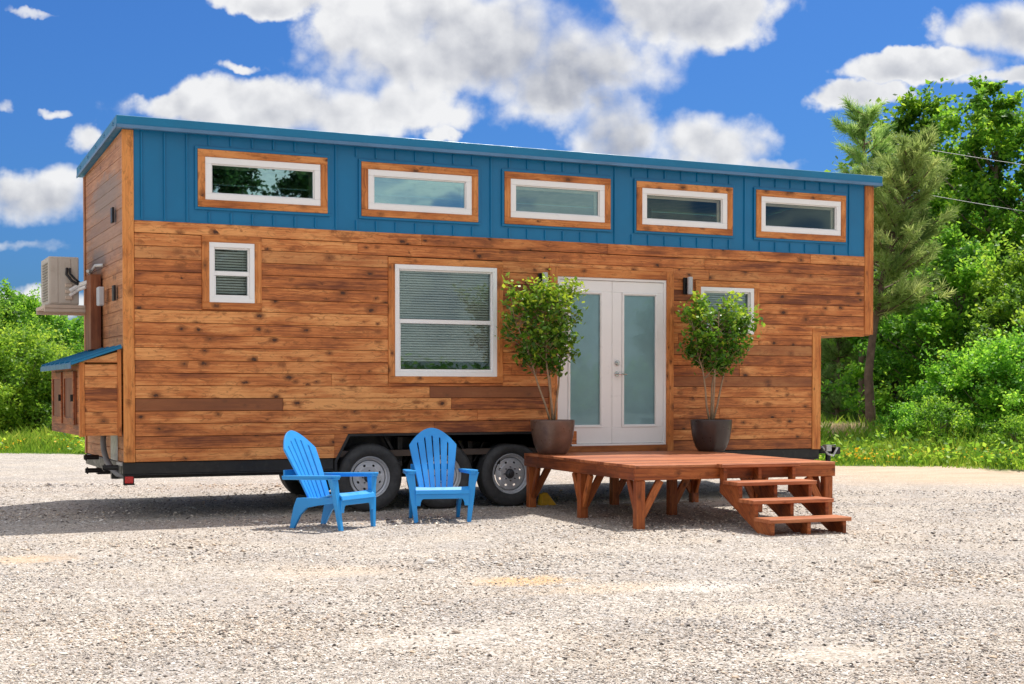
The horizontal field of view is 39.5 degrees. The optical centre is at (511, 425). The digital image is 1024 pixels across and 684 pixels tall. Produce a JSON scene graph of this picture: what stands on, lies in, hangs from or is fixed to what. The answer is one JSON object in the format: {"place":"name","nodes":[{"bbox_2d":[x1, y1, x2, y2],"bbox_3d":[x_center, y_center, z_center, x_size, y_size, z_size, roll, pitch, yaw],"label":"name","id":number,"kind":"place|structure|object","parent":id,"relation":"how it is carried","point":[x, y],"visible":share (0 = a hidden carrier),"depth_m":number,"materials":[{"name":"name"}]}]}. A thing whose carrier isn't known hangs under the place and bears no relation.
{"place":"outdoors","nodes":[
{"label":"outdoors","id":0,"kind":"place"},
{"bbox_2d":[0,421,1023,683],"bbox_3d":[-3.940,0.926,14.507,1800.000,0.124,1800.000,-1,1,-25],"label":"ground","id":1,"kind":"structure","parent":0,"point":[20,469],"depth_m":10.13,"materials":[{"name":"beige gravel"}]},
{"bbox_2d":[0,290,25,334],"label":"broadleaf tree","id":2,"kind":"object","parent":1,"relation":"on","point":[8,311],"visible":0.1,"depth_m":45.90,"materials":[{"name":"green plant"}]},
{"bbox_2d":[0,315,63,349],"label":"broadleaf tree","id":3,"kind":"object","parent":1,"relation":"on","point":[33,323],"visible":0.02,"depth_m":41.95,"materials":[{"name":"green plant"}]},
{"bbox_2d":[0,319,71,432],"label":"bush","id":4,"kind":"object","parent":1,"relation":"on","point":[11,366],"visible":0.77,"depth_m":32.29,"materials":[{"name":"green plant"}]},
{"bbox_2d":[0,278,83,352],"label":"broadleaf tree","id":5,"kind":"object","parent":1,"relation":"on","point":[30,304],"visible":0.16,"depth_m":49.96,"materials":[{"name":"green plant"}]},
{"bbox_2d":[0,328,83,418],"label":"bush","id":6,"kind":"object","parent":1,"relation":"on","point":[57,347],"visible":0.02,"depth_m":36.93,"materials":[{"name":"green plant"}]},
{"bbox_2d":[6,342,79,428],"bbox_3d":[-10.482,-0.461,33.927,3.921,3.137,3.967,0,1,-6],"label":"bush","id":7,"kind":"object","parent":1,"relation":"on","point":[62,349],"visible":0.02,"depth_m":33.17,"materials":[{"name":"green plant"}]},
{"bbox_2d":[20,300,75,347],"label":"broadleaf tree","id":8,"kind":"object","parent":1,"relation":"on","point":[51,324],"visible":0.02,"depth_m":55.76,"materials":[{"name":"green plant"}]},
{"bbox_2d":[50,316,83,349],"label":"broadleaf tree","id":9,"kind":"object","parent":1,"relation":"on","point":[77,323],"visible":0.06,"depth_m":51.53,"materials":[{"name":"green plant"}]},
{"bbox_2d":[282,430,377,530],"bbox_3d":[-1.829,0.521,13.895,0.831,0.937,0.766,1,2,29],"label":"adirondack chair","id":10,"kind":"object","parent":1,"relation":"on","point":[306,471],"visible":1,"depth_m":13.90,"materials":[{"name":"blue plastic"}]},
{"bbox_2d":[403,428,478,522],"bbox_3d":[-0.776,0.501,14.746,0.766,0.937,0.831,0,1,-11],"label":"adirondack chair","id":11,"kind":"object","parent":1,"relation":"on","point":[422,491],"visible":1,"depth_m":14.88,"materials":[{"name":"blue plastic"}]},
{"bbox_2d":[9,301,890,386],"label":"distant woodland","id":12,"kind":"object","parent":1,"relation":"on","point":[81,318],"depth_m":80.55,"materials":[{"name":"green plant"}]},
{"bbox_2d":[36,115,882,511],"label":"tiny house","id":13,"kind":"structure","parent":1,"relation":"on","point":[252,295],"depth_m":15.96,"materials":[{"name":"brown wood"}]},
{"bbox_2d":[201,234,261,310],"bbox_3d":[-2.948,-1.598,14.959,0.630,0.775,0.112,-1,1,-25],"label":"window","id":14,"kind":"structure","parent":13,"relation":"in","point":[210,243],"depth_m":14.96,"materials":[{"name":"white wood"}]},
{"bbox_2d":[194,146,329,215],"bbox_3d":[-2.632,-2.571,15.069,1.451,0.651,0.095,-1,1,-25],"label":"window","id":15,"kind":"structure","parent":13,"relation":"in","point":[317,167],"depth_m":15.03,"materials":[{"name":"white wood"}]},
{"bbox_2d":[358,159,479,224],"bbox_3d":[-1.025,-2.581,15.822,1.439,0.646,0.095,-1,1,-25],"label":"window","id":16,"kind":"structure","parent":13,"relation":"in","point":[468,213],"depth_m":15.78,"materials":[{"name":"white wood"}]},
{"bbox_2d":[388,257,502,382],"bbox_3d":[-0.750,-1.167,16.000,1.385,1.386,0.112,-1,1,-25],"label":"window","id":17,"kind":"structure","parent":13,"relation":"in","point":[397,266],"depth_m":16.01,"materials":[{"name":"white wood"}]},
{"bbox_2d":[501,169,612,231],"bbox_3d":[0.522,-2.601,16.546,1.432,0.649,0.095,-1,1,-25],"label":"window","id":18,"kind":"structure","parent":13,"relation":"in","point":[512,180],"depth_m":16.51,"materials":[{"name":"brown wood"}]},
{"bbox_2d":[559,279,611,443],"bbox_3d":[0.860,-0.745,16.746,0.701,1.917,0.049,-1,1,-25],"label":"door leaf","id":19,"kind":"structure","parent":13,"relation":"in","point":[578,392],"depth_m":16.79,"materials":[{"name":"white glass"}]},
{"bbox_2d":[612,281,662,442],"bbox_3d":[1.513,-0.751,17.014,0.701,1.917,0.118,-1,1,-25],"label":"door leaf","id":20,"kind":"structure","parent":13,"relation":"in","point":[629,425],"depth_m":17.05,"materials":[{"name":"white glass"}]},
{"bbox_2d":[634,178,734,237],"bbox_3d":[2.081,-2.621,17.276,1.415,0.643,0.095,-1,1,-25],"label":"window","id":21,"kind":"structure","parent":13,"relation":"in","point":[722,195],"depth_m":17.24,"materials":[{"name":"brown wood"}]},
{"bbox_2d":[694,280,758,340],"bbox_3d":[2.630,-1.412,17.578,0.930,0.720,0.112,-1,1,-25],"label":"window","id":22,"kind":"structure","parent":13,"relation":"in","point":[751,289],"depth_m":17.60,"materials":[{"name":"brown wood"}]},
{"bbox_2d":[753,187,846,244],"bbox_3d":[3.633,-2.637,18.004,1.433,0.646,0.095,-1,1,-25],"label":"window","id":23,"kind":"structure","parent":13,"relation":"in","point":[836,203],"depth_m":17.96,"materials":[{"name":"brown wood"}]},
{"bbox_2d":[2,436,1020,461],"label":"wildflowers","id":24,"kind":"object","parent":1,"relation":"on","point":[819,455],"visible":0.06,"depth_m":24.13,"materials":[{"name":"yellow plant"}]},
{"bbox_2d":[537,492,555,505],"bbox_3d":[0.407,0.853,16.609,0.196,0.148,0.119,-1,1,-25],"label":"wheel chock","id":25,"kind":"object","parent":1,"relation":"on","point":[544,498],"visible":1,"depth_m":16.55,"materials":[{"name":"yellow plastic"}]},
{"bbox_2d":[524,450,834,528],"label":"wooden deck","id":26,"kind":"structure","parent":1,"relation":"on","point":[636,470],"depth_m":14.64,"materials":[{"name":"brown wood"}]},
{"bbox_2d":[530,419,574,454],"bbox_3d":[0.457,0.129,16.041,0.500,0.385,0.500,-1,1,-25],"label":"plant pot","id":27,"kind":"object","parent":26,"relation":"on","point":[552,437],"visible":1,"depth_m":15.85,"materials":[{"name":"ceramic"}]},
{"bbox_2d":[494,272,588,419],"bbox_3d":[0.365,-0.868,15.906,1.183,1.701,0.956,-1,1,-25],"label":"shrub","id":28,"kind":"object","parent":27,"relation":"in","point":[555,327],"visible":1,"depth_m":15.84,"materials":[{"name":"green plant"}]},
{"bbox_2d":[690,419,731,451],"bbox_3d":[2.351,0.116,16.829,0.490,0.375,0.490,-1,1,-25],"label":"plant pot","id":29,"kind":"object","parent":26,"relation":"on","point":[711,435],"visible":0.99,"depth_m":16.65,"materials":[{"name":"ceramic"}]},
{"bbox_2d":[675,290,765,419],"bbox_3d":[2.420,-0.820,16.843,1.088,1.578,0.834,-1,1,-25],"label":"shrub","id":30,"kind":"object","parent":29,"relation":"in","point":[710,343],"visible":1,"depth_m":16.76,"materials":[{"name":"green plant"}]},
{"bbox_2d":[717,462,851,535],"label":"wooden steps","id":31,"kind":"structure","parent":1,"relation":"on","point":[800,491],"depth_m":13.50,"materials":[{"name":"brown wood"}]},
{"bbox_2d":[821,338,850,416],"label":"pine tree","id":32,"kind":"object","parent":1,"relation":"on","point":[825,379],"depth_m":41.97,"materials":[{"name":"green plant"}]},
{"bbox_2d":[821,337,876,423],"bbox_3d":[8.556,-2.016,38.046,2.149,4.904,2.248,1,2,36],"label":"broadleaf tree","id":33,"kind":"object","parent":1,"relation":"on","point":[827,408],"visible":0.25,"depth_m":37.84,"materials":[{"name":"green plant"}]},
{"bbox_2d":[821,353,891,420],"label":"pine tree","id":34,"kind":"object","parent":1,"relation":"on","point":[857,387],"visible":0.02,"depth_m":40.62,"materials":[{"name":"green plant"}]},
{"bbox_2d":[829,93,916,423],"bbox_3d":[9.146,-3.922,36.108,2.568,8.827,2.404,0,1,-9],"label":"pine tree","id":35,"kind":"object","parent":1,"relation":"on","point":[858,128],"visible":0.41,"depth_m":35.63,"materials":[{"name":"green plant"}]},
{"bbox_2d":[821,238,982,421],"bbox_3d":[10.611,-2.850,39.834,6.714,7.161,7.010,0,1,9],"label":"broadleaf tree","id":36,"kind":"object","parent":1,"relation":"on","point":[896,382],"visible":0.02,"depth_m":39.11,"materials":[{"name":"green plant"}]},
{"bbox_2d":[859,121,960,427],"bbox_3d":[7.630,-2.823,29.798,3.299,6.922,3.964,-1,1,-25],"label":"pine tree","id":37,"kind":"object","parent":1,"relation":"on","point":[910,254],"visible":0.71,"depth_m":29.16,"materials":[{"name":"green plant"}]},
{"bbox_2d":[864,399,965,443],"bbox_3d":[7.615,0.127,27.002,1.998,1.266,1.446,0,1,8],"label":"bush","id":38,"kind":"object","parent":1,"relation":"on","point":[893,417],"visible":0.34,"depth_m":26.80,"materials":[{"name":"green plant"}]},
{"bbox_2d":[824,77,1013,407],"bbox_3d":[11.029,-4.487,38.620,5.838,9.871,4.646,1,2,29],"label":"broadleaf tree","id":39,"kind":"object","parent":1,"relation":"on","point":[914,107],"visible":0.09,"depth_m":38.64,"materials":[{"name":"green plant"}]},
{"bbox_2d":[821,218,1023,417],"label":"broadleaf tree","id":40,"kind":"object","parent":1,"relation":"on","point":[942,320],"visible":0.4,"depth_m":32.95,"materials":[{"name":"green plant"}]},
{"bbox_2d":[900,391,986,446],"bbox_3d":[7.957,0.077,26.444,1.640,1.435,2.264,1,2,40],"label":"bush","id":41,"kind":"object","parent":1,"relation":"on","point":[938,409],"visible":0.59,"depth_m":26.05,"materials":[{"name":"green plant"}]},
{"bbox_2d":[872,320,1023,442],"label":"bush","id":42,"kind":"object","parent":1,"relation":"on","point":[976,358],"visible":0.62,"depth_m":27.16,"materials":[{"name":"green plant"}]},
{"bbox_2d":[877,75,1023,400],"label":"broadleaf tree","id":43,"kind":"object","parent":1,"relation":"on","point":[985,121],"visible":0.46,"depth_m":35.57,"materials":[{"name":"green plant"}]},
{"bbox_2d":[937,178,1005,255],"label":"broadleaf tree","id":44,"kind":"object","parent":1,"relation":"on","point":[946,187],"visible":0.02,"depth_m":43.00,"materials":[{"name":"green plant"}]},
{"bbox_2d":[922,233,1023,399],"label":"broadleaf tree","id":45,"kind":"object","parent":1,"relation":"on","point":[1009,307],"visible":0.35,"depth_m":30.49,"materials":[{"name":"green plant"}]},
{"bbox_2d":[944,113,1023,290],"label":"broadleaf tree","id":46,"kind":"object","parent":1,"relation":"on","point":[1012,190],"visible":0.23,"depth_m":34.76,"materials":[{"name":"green plant"}]},
{"bbox_2d":[944,333,1023,436],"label":"bush","id":47,"kind":"object","parent":1,"relation":"on","point":[980,379],"visible":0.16,"depth_m":27.41,"materials":[{"name":"green plant"}]},
{"bbox_2d":[960,172,1023,253],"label":"broadleaf tree","id":48,"kind":"object","parent":1,"relation":"on","point":[976,213],"visible":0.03,"depth_m":41.55,"materials":[{"name":"green plant"}]},
{"bbox_2d":[967,412,1023,448],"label":"bush","id":49,"kind":"object","parent":1,"relation":"on","point":[1013,426],"visible":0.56,"depth_m":25.13,"materials":[{"name":"green plant"}]},
{"bbox_2d":[0,412,1023,469],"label":"grass","id":50,"kind":"structure","parent":0,"point":[32,442],"depth_m":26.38,"materials":[{"name":"green plant"}]},
{"bbox_2d":[0,0,1023,382],"label":"sky","id":51,"kind":"structure","parent":0,"point":[760,83],"materials":[{"name":"blue"}]},
{"bbox_2d":[821,421,879,438],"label":"dry grass","id":52,"kind":"structure","parent":0,"point":[838,427],"depth_m":29.31,"materials":[{"name":"plant"}]},
{"bbox_2d":[899,144,1023,164],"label":"power line","id":53,"kind":"object","parent":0,"point":[977,157],"visible":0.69,"depth_m":32.86,"materials":[{"name":"black metal"}]},
{"bbox_2d":[933,195,1021,210],"bbox_3d":[14.988,-4.697,32.899,12.256,1.529,0.015,0,1,0],"label":"power line","id":54,"kind":"object","parent":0,"point":[978,203],"visible":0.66,"depth_m":32.88,"materials":[{"name":"black metal"}]}
]}

